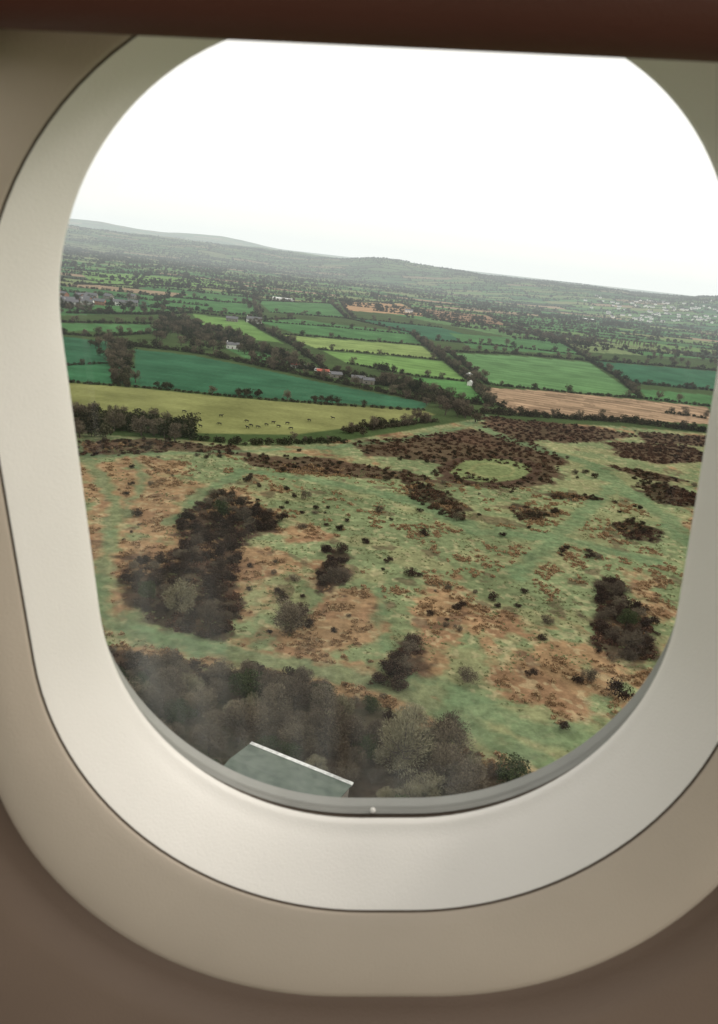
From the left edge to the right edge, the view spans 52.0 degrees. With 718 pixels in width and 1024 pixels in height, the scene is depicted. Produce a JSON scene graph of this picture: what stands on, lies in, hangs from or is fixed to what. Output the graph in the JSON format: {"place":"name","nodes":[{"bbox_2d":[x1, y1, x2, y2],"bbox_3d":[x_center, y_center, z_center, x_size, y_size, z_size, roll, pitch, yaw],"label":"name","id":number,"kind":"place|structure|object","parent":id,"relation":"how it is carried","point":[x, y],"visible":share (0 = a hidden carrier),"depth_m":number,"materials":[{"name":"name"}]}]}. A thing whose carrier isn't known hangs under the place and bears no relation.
{"place":"outdoors","nodes":[
{"label":"outdoors","id":0,"kind":"place"},
{"bbox_2d":[60,218,717,797],"bbox_3d":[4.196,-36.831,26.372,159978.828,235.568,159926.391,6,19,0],"label":"ground","id":1,"kind":"structure","parent":0,"point":[498,720],"depth_m":312.21,"materials":[{"name":"green plant"}]},
{"bbox_2d":[94,300,105,305],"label":"walls","id":2,"kind":"structure","parent":1,"relation":"on","point":[98,302],"depth_m":991.46,"materials":[{"name":"brick"}]},
{"bbox_2d":[93,298,106,301],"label":"roof","id":3,"kind":"structure","parent":2,"relation":"on","point":[99,299],"depth_m":991.69,"materials":[{"name":"stone"}]},
{"bbox_2d":[136,580,156,598],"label":"ivy covered tree","id":4,"kind":"object","parent":1,"relation":"on","point":[146,586],"visible":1,"depth_m":194.93,"materials":[{"name":"green plant"}]},
{"bbox_2d":[160,578,197,612],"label":"lichen covered tree","id":5,"kind":"object","parent":1,"relation":"on","point":[177,594],"visible":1,"depth_m":188.77,"materials":[{"name":"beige plant"}]},
{"bbox_2d":[195,598,218,625],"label":"bare tree","id":6,"kind":"object","parent":1,"relation":"on","point":[206,613],"visible":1,"depth_m":186.01,"materials":[{"name":"brown plant"}]},
{"bbox_2d":[212,499,231,514],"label":"ivy covered tree","id":7,"kind":"object","parent":1,"relation":"on","point":[222,508],"visible":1,"depth_m":260.22,"materials":[{"name":"green plant"}]},
{"bbox_2d":[226,318,237,321],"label":"walls","id":8,"kind":"structure","parent":1,"relation":"on","point":[235,320],"depth_m":972.21,"materials":[{"name":"stone"}]},
{"bbox_2d":[226,340,239,348],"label":"cottage","id":9,"kind":"structure","parent":1,"relation":"on","point":[231,345],"depth_m":704.90,"materials":[{"name":"stone"}]},
{"bbox_2d":[234,506,252,520],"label":"bare tree","id":10,"kind":"object","parent":1,"relation":"on","point":[244,511],"visible":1,"depth_m":256.61,"materials":[{"name":"brown plant"}]},
{"bbox_2d":[242,476,251,481],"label":"hawthorn bush","id":11,"kind":"object","parent":1,"relation":"on","point":[249,478],"visible":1,"depth_m":303.94,"materials":[{"name":"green plant"}]},
{"bbox_2d":[222,697,273,739],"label":"bare tree","id":12,"kind":"object","parent":1,"relation":"on","point":[250,711],"visible":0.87,"depth_m":140.45,"materials":[{"name":"brown plant"}]},
{"bbox_2d":[246,315,261,323],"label":"farmhouse","id":13,"kind":"object","parent":1,"relation":"on","point":[248,318],"visible":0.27,"depth_m":986.72,"materials":[{"name":"stone"}]},
{"bbox_2d":[263,518,275,528],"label":"hawthorn bush","id":14,"kind":"object","parent":1,"relation":"on","point":[269,524],"visible":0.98,"depth_m":254.10,"materials":[{"name":"brown plant"}]},
{"bbox_2d":[272,610,301,635],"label":"hawthorn bush","id":15,"kind":"object","parent":1,"relation":"on","point":[286,627],"visible":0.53,"depth_m":185.40,"materials":[{"name":"brown plant"}]},
{"bbox_2d":[224,742,353,797],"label":"barn","id":16,"kind":"structure","parent":1,"relation":"on","point":[258,762],"depth_m":129.18,"materials":[{"name":"corrugated metal"},{"name":"painted steel"}]},
{"bbox_2d":[274,597,310,632],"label":"bare tree","id":17,"kind":"object","parent":1,"relation":"on","point":[285,610],"visible":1,"depth_m":183.82,"materials":[{"name":"brown plant"}]},
{"bbox_2d":[289,602,311,616],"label":"hawthorn bush","id":18,"kind":"object","parent":1,"relation":"on","point":[306,610],"visible":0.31,"depth_m":194.01,"materials":[{"name":"brown plant"}]},
{"bbox_2d":[300,489,312,498],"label":"hawthorn bush","id":19,"kind":"object","parent":1,"relation":"on","point":[304,495],"visible":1,"depth_m":289.82,"materials":[{"name":"green plant"}]},
{"bbox_2d":[118,645,532,797],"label":"woodland","id":20,"kind":"object","parent":1,"relation":"on","point":[158,688],"visible":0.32,"depth_m":144.09,"materials":[{"name":"green plant"}]},
{"bbox_2d":[304,703,354,753],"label":"bare tree","id":21,"kind":"object","parent":1,"relation":"on","point":[319,717],"visible":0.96,"depth_m":139.90,"materials":[{"name":"brown plant"}]},
{"bbox_2d":[327,567,343,582],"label":"bare tree","id":22,"kind":"object","parent":1,"relation":"on","point":[334,573],"visible":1,"depth_m":216.89,"materials":[{"name":"brown plant"}]},
{"bbox_2d":[330,372,341,377],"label":"walls","id":23,"kind":"structure","parent":1,"relation":"on","point":[332,376],"depth_m":601.91,"materials":[{"name":"stone"}]},
{"bbox_2d":[329,371,342,374],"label":"roof","id":24,"kind":"structure","parent":23,"relation":"on","point":[336,373],"depth_m":602.58,"materials":[{"name":"stone"}]},
{"bbox_2d":[335,524,343,530],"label":"hawthorn bush","id":25,"kind":"object","parent":1,"relation":"on","point":[339,526],"visible":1,"depth_m":261.48,"materials":[{"name":"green plant"}]},
{"bbox_2d":[362,376,374,384],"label":"farmhouse","id":26,"kind":"object","parent":1,"relation":"on","point":[368,380],"visible":1,"depth_m":587.51,"materials":[{"name":"stone"}]},
{"bbox_2d":[375,504,384,512],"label":"hawthorn bush","id":27,"kind":"object","parent":1,"relation":"on","point":[377,508],"visible":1,"depth_m":283.77,"materials":[{"name":"green plant"}]},
{"bbox_2d":[80,441,693,775],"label":"bracken","id":28,"kind":"object","parent":1,"relation":"on","point":[389,701],"visible":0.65,"depth_m":238.13,"materials":[{"name":"brown plant"}]},
{"bbox_2d":[60,224,717,355],"bbox_3d":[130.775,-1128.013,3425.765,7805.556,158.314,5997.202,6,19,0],"label":"distant woodland","id":29,"kind":"object","parent":1,"relation":"on","point":[273,269],"visible":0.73,"depth_m":2948.62,"materials":[{"name":"green plant"}]},
{"bbox_2d":[60,225,717,358],"bbox_3d":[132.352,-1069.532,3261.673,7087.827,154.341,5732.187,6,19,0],"label":"distant hedgerow","id":30,"kind":"object","parent":1,"relation":"on","point":[164,297],"visible":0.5,"depth_m":2355.28,"materials":[{"name":"green plant"}]},
{"bbox_2d":[61,269,716,444],"bbox_3d":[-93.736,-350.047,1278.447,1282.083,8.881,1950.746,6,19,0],"label":"hedgerow","id":31,"kind":"object","parent":1,"relation":"on","point":[269,441],"visible":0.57,"depth_m":647.05,"materials":[{"name":"green plant"}]},
{"bbox_2d":[78,414,703,687],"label":"heath scrub","id":32,"kind":"object","parent":1,"relation":"on","point":[228,532],"visible":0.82,"depth_m":229.78,"materials":[{"name":"plant"}]},
{"bbox_2d":[378,658,404,675],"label":"hawthorn bush","id":33,"kind":"object","parent":1,"relation":"on","point":[392,667],"visible":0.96,"depth_m":170.81,"materials":[{"name":"brown plant"}]},
{"bbox_2d":[77,415,705,693],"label":"heather","id":34,"kind":"object","parent":1,"relation":"on","point":[236,596],"visible":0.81,"depth_m":342.53,"materials":[{"name":"brown plant"}]},
{"bbox_2d":[371,702,441,781],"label":"lichen covered tree","id":35,"kind":"object","parent":1,"relation":"on","point":[396,735],"visible":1,"depth_m":135.71,"materials":[{"name":"green plant"}]},
{"bbox_2d":[402,567,417,577],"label":"hawthorn bush","id":36,"kind":"object","parent":1,"relation":"on","point":[410,571],"visible":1,"depth_m":227.49,"materials":[{"name":"green plant"}]},
{"bbox_2d":[419,528,431,535],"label":"hawthorn bush","id":37,"kind":"object","parent":1,"relation":"on","point":[423,531],"visible":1,"depth_m":265.31,"materials":[{"name":"green plant"}]},
{"bbox_2d":[422,741,466,788],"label":"bare tree","id":38,"kind":"object","parent":1,"relation":"on","point":[448,757],"visible":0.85,"depth_m":134.01,"materials":[{"name":"brown plant"}]},
{"bbox_2d":[452,511,462,520],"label":"hawthorn bush","id":39,"kind":"object","parent":1,"relation":"on","point":[457,516],"visible":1,"depth_m":286.35,"materials":[{"name":"green plant"}]},
{"bbox_2d":[458,665,478,683],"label":"hawthorn bush","id":40,"kind":"object","parent":1,"relation":"on","point":[465,675],"visible":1,"depth_m":172.91,"materials":[{"name":"green plant"}]},
{"bbox_2d":[467,380,473,385],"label":"shed","id":41,"kind":"structure","parent":1,"relation":"on","point":[469,383],"depth_m":642.79,"materials":[{"name":"white"}]},
{"bbox_2d":[488,590,498,601],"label":"hawthorn bush","id":42,"kind":"object","parent":1,"relation":"on","point":[493,595],"visible":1,"depth_m":219.95,"materials":[{"name":"green plant"}]},
{"bbox_2d":[524,667,538,675],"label":"hawthorn bush","id":43,"kind":"object","parent":1,"relation":"on","point":[533,671],"visible":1,"depth_m":178.65,"materials":[{"name":"brown plant"}]},
{"bbox_2d":[558,719,569,730],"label":"hawthorn bush","id":44,"kind":"object","parent":1,"relation":"on","point":[564,724],"visible":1,"depth_m":157.79,"materials":[{"name":"green plant"}]},
{"bbox_2d":[579,667,600,682],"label":"hawthorn bush","id":45,"kind":"object","parent":1,"relation":"on","point":[590,675],"visible":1,"depth_m":179.79,"materials":[{"name":"brown plant"}]},
{"bbox_2d":[607,580,624,595],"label":"bare tree","id":46,"kind":"object","parent":1,"relation":"on","point":[619,586],"visible":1,"depth_m":229.62,"materials":[{"name":"brown plant"}]},
{"bbox_2d":[605,676,634,701],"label":"hawthorn bush","id":47,"kind":"object","parent":1,"relation":"on","point":[617,686],"visible":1,"depth_m":173.83,"materials":[{"name":"green plant"}]},
{"bbox_2d":[617,608,640,626],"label":"ivy covered tree","id":48,"kind":"object","parent":1,"relation":"on","point":[629,617],"visible":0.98,"depth_m":209.04,"materials":[{"name":"green plant"}]},
{"bbox_2d":[623,629,644,644],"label":"hawthorn bush","id":49,"kind":"object","parent":1,"relation":"on","point":[635,639],"visible":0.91,"depth_m":200.37,"materials":[{"name":"brown plant"}]},
{"bbox_2d":[584,295,717,323],"bbox_3d":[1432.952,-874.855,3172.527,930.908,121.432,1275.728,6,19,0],"label":"distant village","id":50,"kind":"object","parent":1,"relation":"on","point":[657,313],"visible":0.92,"depth_m":3135.33,"materials":[{"name":"stone"}]},
{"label":"walls","id":51,"kind":"object","parent":1,"relation":"on","visible":0},
{"bbox_2d":[64,299,78,302],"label":"roof","id":52,"kind":"structure","parent":51,"relation":"on","point":[73,300],"depth_m":936.17,"materials":[{"name":"stone"}]},
{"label":"walls","id":53,"kind":"object","parent":1,"relation":"on","visible":0},
{"bbox_2d":[60,296,74,298],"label":"roof","id":54,"kind":"structure","parent":53,"relation":"on","point":[64,297],"depth_m":966.28,"materials":[{"name":"stone"}]},
{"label":"walls","id":55,"kind":"object","parent":1,"relation":"on","visible":0},
{"bbox_2d":[80,298,94,301],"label":"roof","id":56,"kind":"structure","parent":55,"relation":"on","point":[87,300],"depth_m":966.68,"materials":[{"name":"stone"}]},
{"bbox_2d":[70,40,717,295],"label":"sky","id":57,"kind":"structure","parent":0,"point":[576,169],"materials":[{"name":"white"}]},
{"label":"cabin floor","id":58,"kind":"structure","parent":0,"visible":0},
{"label":"cabin wall panel","id":59,"kind":"object","parent":58,"relation":"on","visible":0},
{"bbox_2d":[0,29,717,1023],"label":"reveal","id":60,"kind":"object","parent":59,"relation":"attached to","point":[108,915],"visible":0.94,"depth_m":0.40,"materials":[{"name":"plastic"}]},
{"bbox_2d":[0,36,717,909],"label":"bezel","id":61,"kind":"object","parent":60,"relation":"attached to","point":[636,772],"visible":0.9,"depth_m":0.39,"materials":[{"name":"plastic"}]},
{"bbox_2d":[108,627,673,817],"bbox_3d":[0.016,-0.015,0.385,0.337,0.428,0.020,0,20,0],"label":"gasket","id":62,"kind":"object","parent":61,"relation":"attached to","point":[425,807],"visible":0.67,"depth_m":0.45,"materials":[{"name":"rubber"}]},
{"label":"cabin wall panel","id":63,"kind":"object","parent":60,"relation":"attached to","visible":0},
{"bbox_2d":[0,0,717,62],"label":"window shade housing","id":64,"kind":"object","parent":63,"relation":"attached to","point":[680,30],"depth_m":0.22,"materials":[{"name":"plastic"}]}
]}

